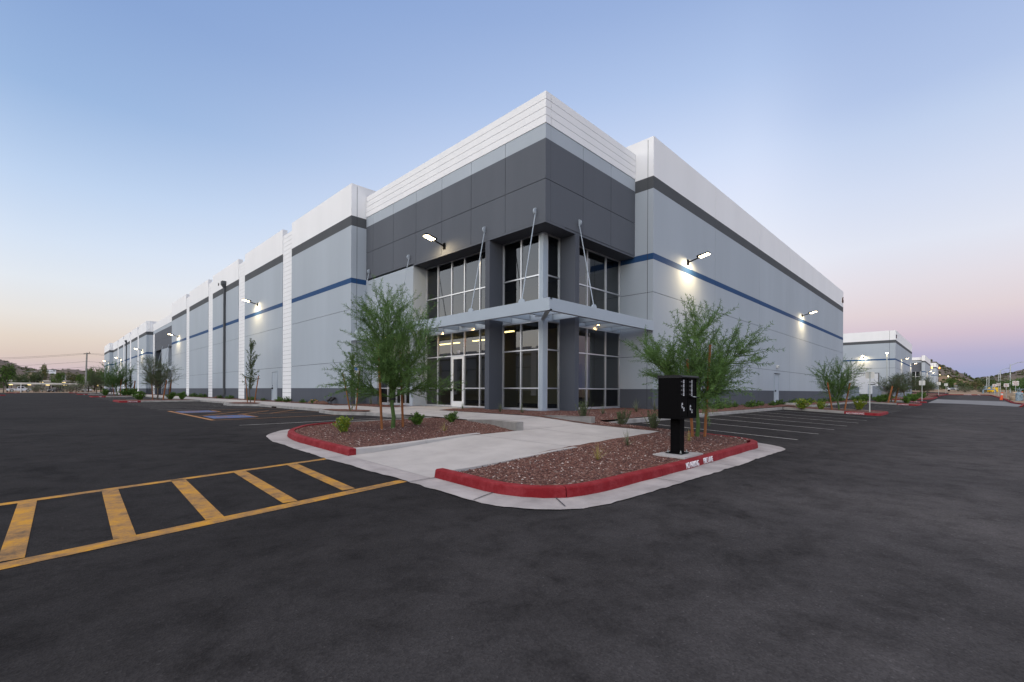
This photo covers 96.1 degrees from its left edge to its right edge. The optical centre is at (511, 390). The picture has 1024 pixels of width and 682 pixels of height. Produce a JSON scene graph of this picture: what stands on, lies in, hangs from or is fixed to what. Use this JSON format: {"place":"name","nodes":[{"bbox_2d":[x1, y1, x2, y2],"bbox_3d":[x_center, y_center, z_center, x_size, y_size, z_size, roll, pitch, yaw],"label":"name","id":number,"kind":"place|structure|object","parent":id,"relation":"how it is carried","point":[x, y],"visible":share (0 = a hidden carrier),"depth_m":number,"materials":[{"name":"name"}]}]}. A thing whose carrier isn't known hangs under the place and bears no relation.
{"place":"outdoors","nodes":[
{"label":"outdoors","id":0,"kind":"place"},
{"bbox_2d":[0,360,103,389],"bbox_3d":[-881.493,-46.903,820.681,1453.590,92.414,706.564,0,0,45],"label":"hills","id":1,"kind":"structure","parent":0,"point":[19,370],"depth_m":724.29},
{"bbox_2d":[0,360,102,389],"bbox_3d":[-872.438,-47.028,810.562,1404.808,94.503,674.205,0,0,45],"label":"scrub","id":2,"kind":"object","parent":1,"relation":"on","point":[1,386],"visible":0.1,"depth_m":720.69,"materials":[{"name":"plant"}]},
{"bbox_2d":[0,390,1016,392],"bbox_3d":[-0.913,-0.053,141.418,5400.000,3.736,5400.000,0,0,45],"label":"terrain","id":3,"kind":"structure","parent":0,"point":[943,391],"depth_m":150.02,"materials":[{"name":"soil"}]},
{"bbox_2d":[0,363,16,392],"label":"tree","id":4,"kind":"object","parent":3,"relation":"on","point":[5,375],"visible":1,"depth_m":118.40,"materials":[{"name":"green plant"}]},
{"bbox_2d":[6,386,30,391],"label":"pickup truck","id":5,"kind":"object","parent":3,"relation":"on","point":[23,388],"visible":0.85,"depth_m":151.37,"materials":[{"name":"white paint"}]},
{"bbox_2d":[11,373,28,386],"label":"tree","id":6,"kind":"object","parent":3,"relation":"on","point":[20,379],"visible":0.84,"depth_m":171.47,"materials":[{"name":"green plant"}]},
{"bbox_2d":[25,368,43,391],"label":"tree","id":7,"kind":"object","parent":3,"relation":"on","point":[31,378],"visible":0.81,"depth_m":177.30,"materials":[{"name":"green plant"}]},
{"bbox_2d":[27,384,47,391],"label":"shrub","id":8,"kind":"object","parent":3,"relation":"on","point":[40,387],"visible":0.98,"depth_m":147.85,"materials":[{"name":"green plant"}]},
{"bbox_2d":[38,363,48,385],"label":"tree","id":9,"kind":"object","parent":3,"relation":"on","point":[45,372],"visible":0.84,"depth_m":189.61,"materials":[{"name":"green plant"}]},
{"bbox_2d":[7,382,101,391],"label":"carport","id":10,"kind":"object","parent":3,"relation":"on","point":[22,384],"visible":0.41,"depth_m":162.66,"materials":[{"name":"metal"}]},
{"bbox_2d":[10,352,102,391],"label":"utility pole","id":11,"kind":"object","parent":3,"relation":"on","point":[85,389],"visible":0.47,"depth_m":157.93,"materials":[{"name":"wood"}]},
{"bbox_2d":[49,371,64,386],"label":"tree","id":12,"kind":"object","parent":3,"relation":"on","point":[58,377],"visible":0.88,"depth_m":180.10,"materials":[{"name":"green plant"}]},
{"bbox_2d":[53,381,87,391],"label":"shrub","id":13,"kind":"object","parent":3,"relation":"on","point":[73,386],"visible":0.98,"depth_m":150.14,"materials":[{"name":"green plant"}]},
{"bbox_2d":[64,372,79,391],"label":"tree","id":14,"kind":"object","parent":3,"relation":"on","point":[71,378],"visible":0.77,"depth_m":185.47,"materials":[{"name":"green plant"}]},
{"bbox_2d":[75,374,84,386],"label":"tree","id":15,"kind":"object","parent":3,"relation":"on","point":[81,378],"visible":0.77,"depth_m":169.42,"materials":[{"name":"green plant"}]},
{"bbox_2d":[0,392,1023,681],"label":"parking lot","id":16,"kind":"structure","parent":3,"relation":"on","point":[178,542],"depth_m":3.93,"materials":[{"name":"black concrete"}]},
{"bbox_2d":[94,359,137,395],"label":"palo verde tree","id":17,"kind":"object","parent":16,"relation":"on","point":[113,379],"visible":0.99,"depth_m":73.81,"materials":[{"name":"green plant"}]},
{"bbox_2d":[119,399,191,400],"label":"gravel bed","id":18,"kind":"object","parent":16,"relation":"on","point":[154,399],"visible":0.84,"depth_m":45.78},
{"bbox_2d":[130,391,147,399],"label":"shrub","id":19,"kind":"object","parent":18,"relation":"on","point":[139,396],"visible":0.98,"depth_m":44.68,"materials":[{"name":"green plant"}]},
{"bbox_2d":[135,353,183,399],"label":"mesquite tree","id":20,"kind":"object","parent":18,"relation":"on","point":[151,377],"visible":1,"depth_m":44.83,"materials":[{"name":"green plant"}]},
{"bbox_2d":[141,400,198,401],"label":"kerb","id":21,"kind":"structure","parent":16,"relation":"on","point":[170,401],"depth_m":42.51,"materials":[{"name":"red concrete"}]},
{"bbox_2d":[99,392,434,417],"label":"kerb","id":22,"kind":"structure","parent":16,"relation":"on","point":[320,410],"depth_m":25.20,"materials":[{"name":"grey concrete"}]},
{"bbox_2d":[287,422,355,455],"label":"red kerb","id":23,"kind":"structure","parent":16,"relation":"on","point":[292,434],"depth_m":10.57,"materials":[{"name":"paint"}]},
{"bbox_2d":[109,392,658,477],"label":"walkway","id":24,"kind":"structure","parent":16,"relation":"on","point":[537,435],"depth_m":11.11,"materials":[{"name":"concrete"}]},
{"bbox_2d":[230,402,257,403],"bbox_3d":[-19.936,0.873,34.043,5.400,0.060,1.450,0,0,45],"label":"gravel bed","id":25,"kind":"object","parent":24,"relation":"on","point":[244,402],"visible":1,"depth_m":34.01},
{"bbox_2d":[242,338,260,401],"bbox_3d":[-19.473,-1.518,34.286,0.942,4.786,1.334,0,0,44],"label":"young oak tree","id":26,"kind":"object","parent":25,"relation":"on","point":[251,345],"visible":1,"depth_m":34.26,"materials":[{"name":"green plant"}]},
{"bbox_2d":[115,392,405,406],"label":"gravel bed","id":27,"kind":"object","parent":24,"relation":"on","point":[376,405],"visible":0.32,"depth_m":27.85,"materials":[{"name":"gravel"}]},
{"bbox_2d":[324,409,369,410],"bbox_3d":[-8.285,0.931,22.546,4.094,0.060,1.085,0,0,40],"label":"gravel bed","id":28,"kind":"object","parent":24,"relation":"on","point":[345,410],"visible":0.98,"depth_m":22.35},
{"bbox_2d":[348,352,355,407],"bbox_3d":[-7.947,-0.516,22.912,0.872,2.895,0.615,0,0,51],"label":"young oak tree","id":29,"kind":"object","parent":28,"relation":"on","point":[352,377],"visible":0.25,"depth_m":22.86,"materials":[{"name":"green plant"}]},
{"bbox_2d":[350,417,432,421],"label":"kerb","id":30,"kind":"structure","parent":16,"relation":"on","point":[383,419],"depth_m":15.89,"materials":[{"name":"grey concrete"}]},
{"bbox_2d":[296,418,512,447],"bbox_3d":[-3.129,1.118,13.592,5.544,0.222,5.917,0,0,45],"label":"gravel bed","id":31,"kind":"object","parent":16,"relation":"on","point":[466,431],"visible":0.63,"depth_m":12.74,"materials":[{"name":"gravel"}]},
{"bbox_2d":[331,415,352,432],"bbox_3d":[-4.632,0.903,12.474,0.484,0.474,0.523,0,0,24],"label":"shrub","id":32,"kind":"object","parent":31,"relation":"on","point":[343,424],"visible":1,"depth_m":12.48,"materials":[{"name":"green plant"}]},
{"bbox_2d":[378,351,382,428],"bbox_3d":[-3.762,-0.070,13.126,0.071,2.525,0.248,0,0,25],"label":"tree stake","id":33,"kind":"object","parent":31,"relation":"on","point":[381,415],"visible":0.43,"depth_m":13.13,"materials":[{"name":"orange wood"}]},
{"bbox_2d":[318,274,464,428],"bbox_3d":[-3.521,-1.092,13.462,4.258,4.451,4.052,0,0,5],"label":"palo verde tree","id":34,"kind":"object","parent":31,"relation":"on","point":[389,368],"visible":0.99,"depth_m":12.87,"materials":[{"name":"green plant"}]},
{"bbox_2d":[400,355,403,426],"bbox_3d":[-3.308,-0.015,13.793,0.176,2.353,0.072,0,0,13],"label":"tree stake","id":35,"kind":"object","parent":31,"relation":"on","point":[402,413],"visible":0.34,"depth_m":13.76,"materials":[{"name":"orange wood"}]},
{"bbox_2d":[408,411,424,424],"bbox_3d":[-2.937,0.835,14.163,0.539,0.457,0.598,0,0,-7],"label":"shrub","id":36,"kind":"object","parent":31,"relation":"on","point":[416,418],"visible":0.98,"depth_m":14.07,"materials":[{"name":"green plant"}]},
{"bbox_2d":[444,410,458,421],"bbox_3d":[-1.986,0.843,15.123,0.538,0.411,0.485,0,0,-32],"label":"shrub","id":37,"kind":"object","parent":31,"relation":"on","point":[451,417],"visible":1,"depth_m":15.11,"materials":[{"name":"green plant"}]},
{"bbox_2d":[356,433,479,454],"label":"kerb","id":38,"kind":"structure","parent":16,"relation":"on","point":[368,449],"depth_m":10.44,"materials":[{"name":"concrete"}]},
{"bbox_2d":[104,91,843,416],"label":"warehouse","id":39,"kind":"structure","parent":16,"relation":"on","point":[561,230],"depth_m":23.30,"materials":[{"name":"grey paint"}]},
{"bbox_2d":[271,371,276,399],"bbox_3d":[-18.401,-0.392,35.633,1.160,2.300,0.140,0,0,45],"label":"service door","id":40,"kind":"structure","parent":39,"relation":"in","point":[274,373],"depth_m":35.64,"materials":[{"name":"grey paint"}]},
{"bbox_2d":[381,336,409,404],"bbox_3d":[-6.438,-1.097,25.429,3.312,3.650,0.100,0,0,45],"label":"storefront window","id":41,"kind":"structure","parent":39,"relation":"in","point":[384,388],"depth_m":25.43,"materials":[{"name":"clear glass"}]},
{"bbox_2d":[423,233,444,248],"bbox_3d":[-3.631,-7.020,21.623,0.320,0.463,1.135,0,0,45],"label":"wall lamp","id":42,"kind":"object","parent":39,"relation":"attached to","point":[429,236],"visible":1,"depth_m":21.44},
{"bbox_2d":[425,328,484,407],"bbox_3d":[-2.587,-1.068,22.555,5.572,3.690,0.100,0,0,45],"label":"storefront window","id":43,"kind":"structure","parent":39,"relation":"in","point":[470,344],"depth_m":22.23,"materials":[{"name":"glass"}]},
{"bbox_2d":[426,250,484,318],"bbox_3d":[-2.567,-5.003,22.555,5.572,2.960,0.100,0,0,45],"label":"storefront window","id":44,"kind":"structure","parent":39,"relation":"in","point":[451,284],"depth_m":22.73,"materials":[{"name":"grey glass"}]},
{"bbox_2d":[450,356,463,406],"bbox_3d":[-2.700,-0.458,22.557,0.940,2.470,0.190,0,0,45],"label":"entry door","id":45,"kind":"structure","parent":39,"relation":"in","point":[458,361],"depth_m":22.63,"materials":[{"name":"white metal"}]},
{"bbox_2d":[502,320,538,409],"bbox_3d":[0.370,-1.053,19.636,2.182,3.690,0.100,0,0,45],"label":"storefront window","id":46,"kind":"structure","parent":39,"relation":"in","point":[520,341],"depth_m":19.58,"materials":[{"name":"glass"}]},
{"bbox_2d":[502,233,538,305],"bbox_3d":[0.390,-4.988,19.636,2.182,2.960,0.100,0,0,45],"label":"storefront window","id":47,"kind":"structure","parent":39,"relation":"in","point":[515,253],"depth_m":19.59,"materials":[{"name":"grey glass"}]},
{"bbox_2d":[547,320,559,409],"bbox_3d":[1.691,-1.047,19.230,0.100,3.690,0.852,0,0,45],"label":"storefront window","id":48,"kind":"structure","parent":39,"relation":"in","point":[553,328],"depth_m":19.28,"materials":[{"name":"black glass"}]},
{"bbox_2d":[547,234,559,298],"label":"storefront window","id":49,"kind":"structure","parent":39,"relation":"in","point":[553,285],"depth_m":19.26,"materials":[{"name":"black glass"}]},
{"bbox_2d":[579,326,619,408],"bbox_3d":[3.767,-1.036,21.333,0.100,3.690,4.462,0,0,45],"label":"storefront window","id":50,"kind":"structure","parent":39,"relation":"in","point":[599,350],"depth_m":21.68,"materials":[{"name":"glass"}]},
{"bbox_2d":[579,246,620,312],"bbox_3d":[3.787,-4.971,21.333,0.100,2.960,4.462,0,0,45],"label":"storefront window","id":51,"kind":"structure","parent":39,"relation":"in","point":[603,271],"depth_m":21.67,"materials":[{"name":"black glass"}]},
{"bbox_2d":[687,251,710,264],"bbox_3d":[9.686,-6.873,23.915,1.135,0.463,0.320,0,0,45],"label":"wall lamp","id":52,"kind":"object","parent":39,"relation":"attached to","point":[702,255],"visible":1,"depth_m":23.76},
{"bbox_2d":[774,373,778,401],"bbox_3d":[20.546,-0.197,35.729,0.160,2.300,1.320,0,0,45],"label":"service door","id":53,"kind":"structure","parent":39,"relation":"in","point":[776,376],"depth_m":35.76,"materials":[{"name":"grey paint"}]},
{"bbox_2d":[467,419,522,431],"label":"kerb","id":54,"kind":"structure","parent":16,"relation":"on","point":[513,425],"depth_m":13.50,"materials":[{"name":"grey concrete"}]},
{"bbox_2d":[449,446,576,471],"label":"kerb","id":55,"kind":"structure","parent":16,"relation":"on","point":[466,468],"depth_m":8.36,"materials":[{"name":"concrete"}]},
{"bbox_2d":[266,429,784,508],"bbox_3d":[-0.350,1.316,9.687,13.870,0.246,8.015,0,0,6],"label":"gutter","id":56,"kind":"object","parent":16,"relation":"on","point":[595,499],"visible":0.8,"depth_m":7.21,"materials":[{"name":"concrete"}]},
{"bbox_2d":[539,415,594,424],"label":"kerb","id":57,"kind":"structure","parent":16,"relation":"on","point":[588,419],"depth_m":15.06,"materials":[{"name":"grey concrete"}]},
{"bbox_2d":[435,431,757,497],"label":"red kerb","id":58,"kind":"structure","parent":16,"relation":"on","point":[550,491],"depth_m":6.90,"materials":[{"name":"paint"}]},
{"bbox_2d":[443,400,852,484],"bbox_3d":[17.703,1.200,32.465,12.791,0.624,61.910,0,0,45],"label":"gravel bed","id":59,"kind":"object","parent":16,"relation":"on","point":[596,461],"visible":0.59,"depth_m":9.32,"materials":[{"name":"gravel"}]},
{"bbox_2d":[575,401,593,415],"bbox_3d":[2.329,0.654,15.242,0.547,0.726,0.563,0,0,-29],"label":"shrub","id":60,"kind":"object","parent":59,"relation":"on","point":[583,410],"visible":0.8,"depth_m":15.24,"materials":[{"name":"green plant"}]},
{"bbox_2d":[614,408,630,424],"bbox_3d":[3.514,0.823,14.376,0.563,0.566,0.547,0,0,4],"label":"shrub","id":61,"kind":"object","parent":59,"relation":"on","point":[622,420],"visible":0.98,"depth_m":14.41,"materials":[{"name":"green plant"}]},
{"bbox_2d":[641,410,660,428],"bbox_3d":[4.255,0.855,13.763,0.574,0.617,0.591,0,0,-21],"label":"shrub","id":62,"kind":"object","parent":59,"relation":"on","point":[652,419],"visible":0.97,"depth_m":13.64,"materials":[{"name":"green plant"}]},
{"bbox_2d":[653,451,702,458],"bbox_3d":[3.384,1.340,9.370,0.660,0.132,0.880,0,0,45],"label":"concrete pad","id":63,"kind":"object","parent":59,"relation":"on","point":[686,456],"visible":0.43,"depth_m":9.19,"materials":[{"name":"concrete"}]},
{"bbox_2d":[657,375,699,454],"bbox_3d":[3.406,0.481,9.380,0.551,1.581,0.794,0,0,45],"label":"cluster mailbox","id":64,"kind":"object","parent":63,"relation":"on","point":[677,400],"visible":1,"depth_m":9.22,"materials":[{"name":"metal"}]},
{"bbox_2d":[681,399,687,415],"bbox_3d":[3.408,0.331,9.114,0.032,0.342,0.325,0,0,45],"label":"parcel door","id":65,"kind":"structure","parent":64,"relation":"in","point":[684,402],"depth_m":9.13,"materials":[{"name":"black metal"}]},
{"bbox_2d":[689,403,694,415],"bbox_3d":[3.673,0.372,9.382,0.032,0.262,0.325,0,0,45],"label":"parcel door","id":66,"kind":"structure","parent":64,"relation":"in","point":[691,405],"depth_m":9.37,"materials":[{"name":"black metal"}]},
{"bbox_2d":[686,359,693,436],"bbox_3d":[4.682,0.243,12.104,0.240,2.155,0.072,0,0,-9],"label":"tree stake","id":67,"kind":"object","parent":59,"relation":"on","point":[691,423],"visible":0.36,"depth_m":12.08,"materials":[{"name":"orange wood"}]},
{"bbox_2d":[620,294,783,436],"bbox_3d":[4.924,-0.645,11.921,3.590,3.841,3.634,0,0,-4],"label":"palo verde tree","id":68,"kind":"object","parent":59,"relation":"on","point":[719,371],"visible":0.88,"depth_m":11.62,"materials":[{"name":"green plant"}]},
{"bbox_2d":[703,345,710,436],"bbox_3d":[5.181,0.051,12.210,0.228,2.554,0.072,0,0,-15],"label":"tree stake","id":69,"kind":"object","parent":59,"relation":"on","point":[705,420],"visible":0.43,"depth_m":12.18,"materials":[{"name":"orange wood"}]},
{"bbox_2d":[626,407,782,423],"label":"kerb","id":70,"kind":"structure","parent":16,"relation":"on","point":[634,420],"depth_m":23.18,"materials":[{"name":"grey concrete"}]},
{"bbox_2d":[783,407,843,413],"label":"kerb","id":71,"kind":"structure","parent":16,"relation":"on","point":[814,410],"depth_m":29.56,"materials":[{"name":"grey concrete"}]},
{"bbox_2d":[805,401,857,406],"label":"kerb","id":72,"kind":"structure","parent":16,"relation":"on","point":[815,405],"depth_m":42.59,"materials":[{"name":"grey concrete"}]},
{"bbox_2d":[790,406,883,412],"bbox_3d":[21.543,1.242,30.719,4.950,0.244,4.300,0,0,45],"label":"gravel bed","id":73,"kind":"object","parent":16,"relation":"on","point":[853,410],"visible":0.78,"depth_m":30.33,"materials":[{"name":"gravel"}]},
{"bbox_2d":[793,398,814,408],"bbox_3d":[18.923,0.812,29.777,0.967,0.759,1.045,0,0,-33],"label":"shrub","id":74,"kind":"object","parent":73,"relation":"on","point":[800,404],"visible":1,"depth_m":29.80,"materials":[{"name":"green plant"}]},
{"bbox_2d":[815,401,827,408],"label":"shrub","id":75,"kind":"object","parent":73,"relation":"on","point":[820,405],"visible":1,"depth_m":30.02,"materials":[{"name":"green plant"}]},
{"bbox_2d":[806,357,869,409],"bbox_3d":[21.642,-0.571,30.955,3.478,3.760,3.651,0,0,15],"label":"palo verde tree","id":76,"kind":"object","parent":73,"relation":"on","point":[836,384],"visible":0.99,"depth_m":30.37,"materials":[{"name":"green plant"}]},
{"bbox_2d":[853,399,867,409],"bbox_3d":[23.686,0.926,31.353,0.822,0.806,0.889,0,0,32],"label":"shrub","id":77,"kind":"object","parent":73,"relation":"on","point":[859,404],"visible":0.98,"depth_m":31.17,"materials":[{"name":"green plant"}]},
{"bbox_2d":[865,372,874,411],"bbox_3d":[22.717,0.122,29.219,0.460,2.650,0.066,0,0,43],"label":"sign","id":78,"kind":"object","parent":73,"relation":"on","point":[870,375],"visible":0.88,"depth_m":29.20,"materials":[{"name":"metal"}]},
{"bbox_2d":[843,387,858,398],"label":"block wall","id":79,"kind":"structure","parent":16,"relation":"on","point":[853,394],"depth_m":73.04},
{"bbox_2d":[844,410,887,415],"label":"red kerb","id":80,"kind":"structure","parent":16,"relation":"on","point":[871,414],"depth_m":27.97,"materials":[{"name":"paint"}]},
{"bbox_2d":[885,352,888,382],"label":"lot lamp","id":81,"kind":"object","parent":16,"relation":"on","point":[886,364],"visible":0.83,"depth_m":85.98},
{"bbox_2d":[872,386,911,396],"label":"block wall","id":82,"kind":"structure","parent":16,"relation":"on","point":[875,392],"depth_m":77.72,"materials":[{"name":"concrete"}]},
{"bbox_2d":[897,403,921,405],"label":"red kerb","id":83,"kind":"structure","parent":16,"relation":"on","point":[918,404],"depth_m":49.42,"materials":[{"name":"paint"}]},
{"bbox_2d":[863,401,916,403],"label":"gravel bed","id":84,"kind":"object","parent":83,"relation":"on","point":[892,402],"visible":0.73,"depth_m":52.87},
{"bbox_2d":[872,395,884,401],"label":"shrub","id":85,"kind":"object","parent":84,"relation":"on","point":[878,398],"visible":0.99,"depth_m":52.44,"materials":[{"name":"green plant"}]},
{"bbox_2d":[871,373,913,401],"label":"mesquite tree","id":86,"kind":"object","parent":84,"relation":"on","point":[896,386],"visible":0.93,"depth_m":54.22,"materials":[{"name":"green plant"}]},
{"bbox_2d":[893,393,943,398],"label":"gravel bed","id":87,"kind":"object","parent":16,"relation":"on","point":[930,395],"visible":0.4,"depth_m":90.10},
{"bbox_2d":[881,371,923,395],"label":"mesquite tree","id":88,"kind":"object","parent":87,"relation":"on","point":[912,379],"visible":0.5,"depth_m":66.93,"materials":[{"name":"green plant"}]},
{"bbox_2d":[909,374,937,391],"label":"mesquite tree","id":89,"kind":"object","parent":87,"relation":"on","point":[926,385],"visible":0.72,"depth_m":79.06,"materials":[{"name":"green plant"}]},
{"bbox_2d":[929,399,1020,406],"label":"drive apron","id":90,"kind":"object","parent":16,"relation":"on","point":[994,403],"visible":0.95,"depth_m":60.77,"materials":[{"name":"concrete"}]},
{"bbox_2d":[938,394,1023,406],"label":"red kerb","id":91,"kind":"structure","parent":16,"relation":"on","point":[1022,404],"depth_m":82.47,"materials":[{"name":"paint"}]},
{"bbox_2d":[949,393,1023,402],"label":"verge","id":92,"kind":"structure","parent":16,"relation":"on","point":[1004,395],"depth_m":101.91,"materials":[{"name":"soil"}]},
{"bbox_2d":[992,377,1023,390],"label":"palo verde tree","id":93,"kind":"object","parent":92,"relation":"on","point":[1010,385],"visible":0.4,"depth_m":82.06,"materials":[{"name":"green plant"}]},
{"bbox_2d":[1015,387,1023,400],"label":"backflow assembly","id":94,"kind":"object","parent":92,"relation":"on","point":[1018,395],"visible":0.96,"depth_m":62.57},
{"bbox_2d":[843,330,911,394],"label":"warehouse","id":95,"kind":"structure","parent":3,"relation":"on","point":[873,347],"depth_m":92.68,"materials":[{"name":"grey paint"}]},
{"bbox_2d":[849,373,878,393],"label":"roll up door","id":96,"kind":"structure","parent":95,"relation":"in","point":[865,384],"depth_m":92.80,"materials":[{"name":"white paint"}]},
{"bbox_2d":[912,355,930,389],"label":"warehouse","id":97,"kind":"structure","parent":3,"relation":"on","point":[923,364],"depth_m":161.90,"materials":[{"name":"grey paint"}]},
{"bbox_2d":[912,363,937,389],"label":"warehouse","id":98,"kind":"structure","parent":3,"relation":"on","point":[934,372],"depth_m":209.11,"materials":[{"name":"grey paint"}]},
{"bbox_2d":[944,378,956,387],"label":"tree","id":99,"kind":"object","parent":3,"relation":"on","point":[952,382],"visible":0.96,"depth_m":149.19,"materials":[{"name":"green plant"}]},
{"bbox_2d":[954,385,973,391],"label":"shrub","id":100,"kind":"object","parent":3,"relation":"on","point":[967,389],"visible":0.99,"depth_m":137.70,"materials":[{"name":"green plant"}]},
{"bbox_2d":[968,380,981,390],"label":"tree","id":101,"kind":"object","parent":3,"relation":"on","point":[976,385],"visible":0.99,"depth_m":174.91,"materials":[{"name":"green plant"}]},
{"bbox_2d":[978,376,995,386],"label":"tree","id":102,"kind":"object","parent":3,"relation":"on","point":[983,381],"visible":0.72,"depth_m":184.56,"materials":[{"name":"green plant"}]},
{"bbox_2d":[0,0,1023,378],"label":"sky","id":103,"kind":"structure","parent":0,"point":[147,147],"materials":[{"name":"blue"}]},
{"bbox_2d":[931,361,978,380],"bbox_3d":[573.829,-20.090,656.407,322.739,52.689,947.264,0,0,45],"label":"hills","id":104,"kind":"structure","parent":0,"point":[941,370],"depth_m":573.99,"materials":[{"name":"soil"}]},
{"bbox_2d":[931,359,980,380],"bbox_3d":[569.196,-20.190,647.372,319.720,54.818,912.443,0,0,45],"label":"scrub","id":105,"kind":"object","parent":104,"relation":"on","point":[956,373],"visible":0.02,"depth_m":583.06,"materials":[{"name":"plant"}]},
{"bbox_2d":[938,376,1002,389],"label":"hills","id":106,"kind":"structure","parent":0,"point":[940,378],"depth_m":364.08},
{"bbox_2d":[938,374,1007,389],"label":"scrub","id":107,"kind":"object","parent":106,"relation":"on","point":[966,383],"visible":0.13,"depth_m":333.33,"materials":[{"name":"plant"}]},
{"bbox_2d":[980,370,1023,381],"bbox_3d":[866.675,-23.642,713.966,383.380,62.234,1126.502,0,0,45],"label":"hills","id":108,"kind":"structure","parent":0,"point":[1014,376],"depth_m":698.09,"materials":[{"name":"soil"}]},
{"bbox_2d":[975,369,1023,382],"bbox_3d":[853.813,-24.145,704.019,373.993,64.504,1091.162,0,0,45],"label":"scrub","id":109,"kind":"object","parent":108,"relation":"on","point":[1006,374],"visible":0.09,"depth_m":717.17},
{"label":"gravel bed","id":110,"kind":"structure","parent":0,"visible":0},
{"bbox_2d":[83,371,104,393],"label":"mesquite tree","id":111,"kind":"object","parent":110,"relation":"on","point":[96,382],"visible":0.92,"depth_m":95.43,"materials":[{"name":"green plant"}]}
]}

